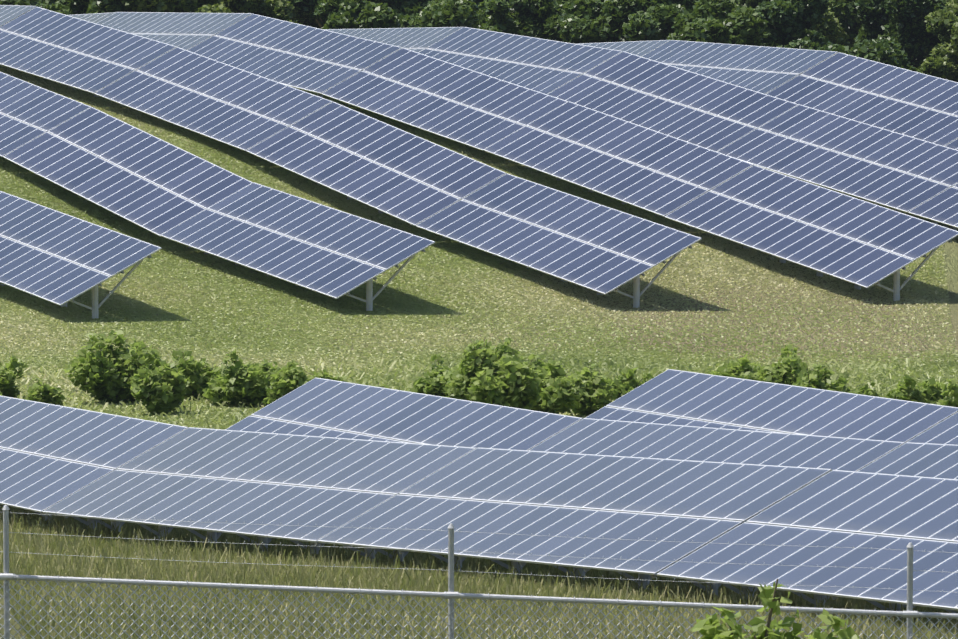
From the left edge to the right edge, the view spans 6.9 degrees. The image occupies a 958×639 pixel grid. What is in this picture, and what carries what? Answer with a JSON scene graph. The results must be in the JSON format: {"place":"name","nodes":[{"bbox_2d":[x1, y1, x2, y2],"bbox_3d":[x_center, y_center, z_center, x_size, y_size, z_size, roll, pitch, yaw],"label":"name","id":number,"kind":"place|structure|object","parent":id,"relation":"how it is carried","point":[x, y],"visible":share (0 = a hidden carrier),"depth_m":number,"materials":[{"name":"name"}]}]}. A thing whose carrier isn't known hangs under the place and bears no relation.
{"place":"outdoors","nodes":[
{"label":"outdoors","id":0,"kind":"place"},
{"bbox_2d":[0,65,957,638],"bbox_3d":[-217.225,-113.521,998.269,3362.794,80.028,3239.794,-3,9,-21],"label":"ground","id":1,"kind":"structure","parent":0,"point":[950,259],"depth_m":270.89,"materials":[{"name":"green plant"}]},
{"bbox_2d":[0,355,28,397],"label":"shrub","id":2,"kind":"object","parent":1,"relation":"on","point":[8,374],"visible":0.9,"depth_m":233.05,"materials":[{"name":"green plant"}]},
{"bbox_2d":[0,0,48,7],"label":"tree","id":3,"kind":"object","parent":1,"relation":"on","point":[40,3],"visible":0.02,"depth_m":419.88,"materials":[{"name":"green plant"}]},
{"bbox_2d":[25,376,65,405],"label":"shrub","id":4,"kind":"object","parent":1,"relation":"on","point":[44,393],"visible":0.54,"depth_m":226.18,"materials":[{"name":"green plant"}]},
{"bbox_2d":[42,0,56,4],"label":"tree","id":5,"kind":"object","parent":1,"relation":"on","point":[51,2],"depth_m":436.30,"materials":[{"name":"green plant"}]},
{"bbox_2d":[44,0,127,14],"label":"tree","id":6,"kind":"object","parent":1,"relation":"on","point":[70,7],"visible":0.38,"depth_m":415.39,"materials":[{"name":"green plant"}]},
{"bbox_2d":[63,330,165,403],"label":"shrub","id":7,"kind":"object","parent":1,"relation":"on","point":[107,371],"visible":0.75,"depth_m":231.19,"materials":[{"name":"green plant"}]},
{"bbox_2d":[129,361,188,415],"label":"shrub","id":8,"kind":"object","parent":1,"relation":"on","point":[157,391],"visible":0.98,"depth_m":226.30,"materials":[{"name":"green plant"}]},
{"bbox_2d":[118,0,231,12],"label":"tree","id":9,"kind":"object","parent":1,"relation":"on","point":[195,6],"visible":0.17,"depth_m":414.84,"materials":[{"name":"green plant"}]},
{"bbox_2d":[171,348,226,399],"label":"shrub","id":10,"kind":"object","parent":1,"relation":"on","point":[197,375],"visible":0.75,"depth_m":232.86,"materials":[{"name":"green plant"}]},
{"bbox_2d":[202,349,282,406],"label":"shrub","id":11,"kind":"object","parent":1,"relation":"on","point":[247,382],"visible":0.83,"depth_m":229.69,"materials":[{"name":"green plant"}]},
{"bbox_2d":[222,0,302,24],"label":"tree","id":12,"kind":"object","parent":1,"relation":"on","point":[279,9],"visible":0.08,"depth_m":420.84,"materials":[{"name":"green plant"}]},
{"bbox_2d":[231,1,322,28],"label":"tree","id":13,"kind":"object","parent":1,"relation":"on","point":[310,23],"depth_m":442.25,"materials":[{"name":"green plant"}]},
{"bbox_2d":[261,360,308,404],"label":"shrub","id":14,"kind":"object","parent":1,"relation":"on","point":[289,377],"visible":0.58,"depth_m":227.79,"materials":[{"name":"green plant"}]},
{"bbox_2d":[308,369,347,381],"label":"shrub","id":15,"kind":"object","parent":1,"relation":"on","point":[324,375],"visible":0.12,"depth_m":230.16,"materials":[{"name":"green plant"}]},
{"bbox_2d":[287,0,434,28],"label":"tree","id":16,"kind":"object","parent":1,"relation":"on","point":[302,10],"visible":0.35,"depth_m":435.58,"materials":[{"name":"green plant"}]},
{"bbox_2d":[313,0,412,28],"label":"tree","id":17,"kind":"object","parent":1,"relation":"on","point":[347,14],"visible":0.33,"depth_m":416.58,"materials":[{"name":"green plant"}]},
{"bbox_2d":[410,352,467,396],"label":"shrub","id":18,"kind":"object","parent":1,"relation":"on","point":[434,383],"visible":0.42,"depth_m":227.52,"materials":[{"name":"green plant"}]},
{"bbox_2d":[408,0,502,32],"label":"tree","id":19,"kind":"object","parent":1,"relation":"on","point":[448,13],"visible":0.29,"depth_m":414.95,"materials":[{"name":"green plant"}]},
{"bbox_2d":[0,504,957,638],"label":"tall grass","id":20,"kind":"structure","parent":1,"relation":"on","point":[414,574],"depth_m":147.90,"materials":[{"name":"green plant"}]},
{"bbox_2d":[0,505,957,638],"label":"chain-link fence","id":21,"kind":"object","parent":1,"relation":"on","point":[451,596],"visible":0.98,"depth_m":55.69,"materials":[{"name":"metal"}]},
{"bbox_2d":[1,358,957,429],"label":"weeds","id":22,"kind":"object","parent":1,"relation":"on","point":[201,412],"visible":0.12,"depth_m":242.01,"materials":[{"name":"green plant"}]},
{"bbox_2d":[17,17,957,612],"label":"panel support frames","id":23,"kind":"structure","parent":1,"relation":"on","point":[805,597],"depth_m":174.91,"materials":[{"name":"grey metal"}]},
{"bbox_2d":[0,78,956,618],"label":"support posts","id":24,"kind":"object","parent":23,"relation":"attached to","point":[370,308],"depth_m":182.90,"materials":[{"name":"grey metal"}]},
{"bbox_2d":[0,5,957,609],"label":"solar panels","id":25,"kind":"object","parent":23,"relation":"on","point":[754,473],"visible":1,"depth_m":277.79,"materials":[{"name":"blue glass"}]},
{"bbox_2d":[26,12,951,301],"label":"rack purlins","id":26,"kind":"object","parent":23,"relation":"attached to","point":[424,250],"visible":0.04,"depth_m":268.62,"materials":[{"name":"silver metal"}]},
{"bbox_2d":[468,0,514,15],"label":"tree","id":27,"kind":"object","parent":1,"relation":"on","point":[477,2],"visible":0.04,"depth_m":442.24,"materials":[{"name":"green plant"}]},
{"bbox_2d":[442,338,541,409],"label":"shrub","id":28,"kind":"object","parent":1,"relation":"on","point":[509,381],"visible":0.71,"depth_m":215.76,"materials":[{"name":"green plant"}]},
{"bbox_2d":[488,337,545,370],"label":"shrub","id":29,"kind":"object","parent":1,"relation":"on","point":[501,350],"visible":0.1,"depth_m":233.17,"materials":[{"name":"green plant"}]},
{"bbox_2d":[474,0,567,41],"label":"tree","id":30,"kind":"object","parent":1,"relation":"on","point":[536,18],"visible":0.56,"depth_m":424.16,"materials":[{"name":"green plant"}]},
{"bbox_2d":[530,357,580,414],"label":"shrub","id":31,"kind":"object","parent":1,"relation":"on","point":[559,393],"visible":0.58,"depth_m":223.60,"materials":[{"name":"green plant"}]},
{"bbox_2d":[566,363,613,416],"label":"shrub","id":32,"kind":"object","parent":1,"relation":"on","point":[593,391],"visible":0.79,"depth_m":225.28,"materials":[{"name":"green plant"}]},
{"bbox_2d":[560,0,689,43],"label":"tree","id":33,"kind":"object","parent":1,"relation":"on","point":[634,20],"visible":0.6,"depth_m":420.67,"materials":[{"name":"green plant"}]},
{"bbox_2d":[608,367,653,400],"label":"shrub","id":34,"kind":"object","parent":1,"relation":"on","point":[626,384],"visible":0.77,"depth_m":231.47,"materials":[{"name":"green plant"}]},
{"bbox_2d":[600,0,698,40],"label":"tree","id":35,"kind":"object","parent":1,"relation":"on","point":[688,4],"depth_m":439.22,"materials":[{"name":"green plant"}]},
{"bbox_2d":[666,0,767,45],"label":"tree","id":36,"kind":"object","parent":1,"relation":"on","point":[725,21],"visible":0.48,"depth_m":416.33,"materials":[{"name":"green plant"}]},
{"bbox_2d":[709,353,760,380],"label":"shrub","id":37,"kind":"object","parent":1,"relation":"on","point":[742,368],"visible":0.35,"depth_m":233.81,"materials":[{"name":"green plant"}]},
{"bbox_2d":[689,579,859,638],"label":"bush","id":38,"kind":"object","parent":1,"relation":"on","point":[707,627],"visible":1,"depth_m":35.78,"materials":[{"name":"green plant"}]},
{"bbox_2d":[754,344,815,386],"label":"shrub","id":39,"kind":"object","parent":1,"relation":"on","point":[785,369],"visible":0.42,"depth_m":221.16,"materials":[{"name":"green plant"}]},
{"bbox_2d":[754,0,830,47],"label":"tree","id":40,"kind":"object","parent":1,"relation":"on","point":[789,21],"visible":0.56,"depth_m":424.94,"materials":[{"name":"green plant"}]},
{"bbox_2d":[738,0,849,49],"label":"tree","id":41,"kind":"object","parent":1,"relation":"on","point":[831,29],"visible":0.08,"depth_m":432.26,"materials":[{"name":"green plant"}]},
{"bbox_2d":[792,360,850,392],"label":"shrub","id":42,"kind":"object","parent":1,"relation":"on","point":[816,377],"visible":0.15,"depth_m":217.46,"materials":[{"name":"green plant"}]},
{"bbox_2d":[784,36,920,72],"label":"tree","id":43,"kind":"object","parent":1,"relation":"on","point":[887,52],"visible":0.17,"depth_m":419.80,"materials":[{"name":"green plant"}]},
{"bbox_2d":[830,0,879,48],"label":"tree","id":44,"kind":"object","parent":1,"relation":"on","point":[846,12],"visible":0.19,"depth_m":462.23,"materials":[{"name":"green plant"}]},
{"bbox_2d":[848,381,879,396],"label":"shrub","id":45,"kind":"object","parent":1,"relation":"on","point":[864,390],"visible":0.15,"depth_m":224.96,"materials":[{"name":"green plant"}]},
{"bbox_2d":[853,0,951,68],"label":"tree","id":46,"kind":"object","parent":1,"relation":"on","point":[901,24],"visible":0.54,"depth_m":436.62,"materials":[{"name":"green plant"}]},
{"bbox_2d":[886,374,947,404],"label":"shrub","id":47,"kind":"object","parent":1,"relation":"on","point":[907,389],"visible":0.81,"depth_m":226.35,"materials":[{"name":"green plant"}]},
{"bbox_2d":[917,9,957,81],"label":"tree","id":48,"kind":"object","parent":1,"relation":"on","point":[941,62],"visible":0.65,"depth_m":422.40,"materials":[{"name":"green plant"}]},
{"bbox_2d":[936,378,957,406],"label":"shrub","id":49,"kind":"object","parent":1,"relation":"on","point":[950,388],"visible":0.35,"depth_m":215.16,"materials":[{"name":"green plant"}]},
{"bbox_2d":[938,0,957,43],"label":"tree","id":50,"kind":"object","parent":1,"relation":"on","point":[953,5],"visible":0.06,"depth_m":432.75,"materials":[{"name":"green plant"}]}
]}

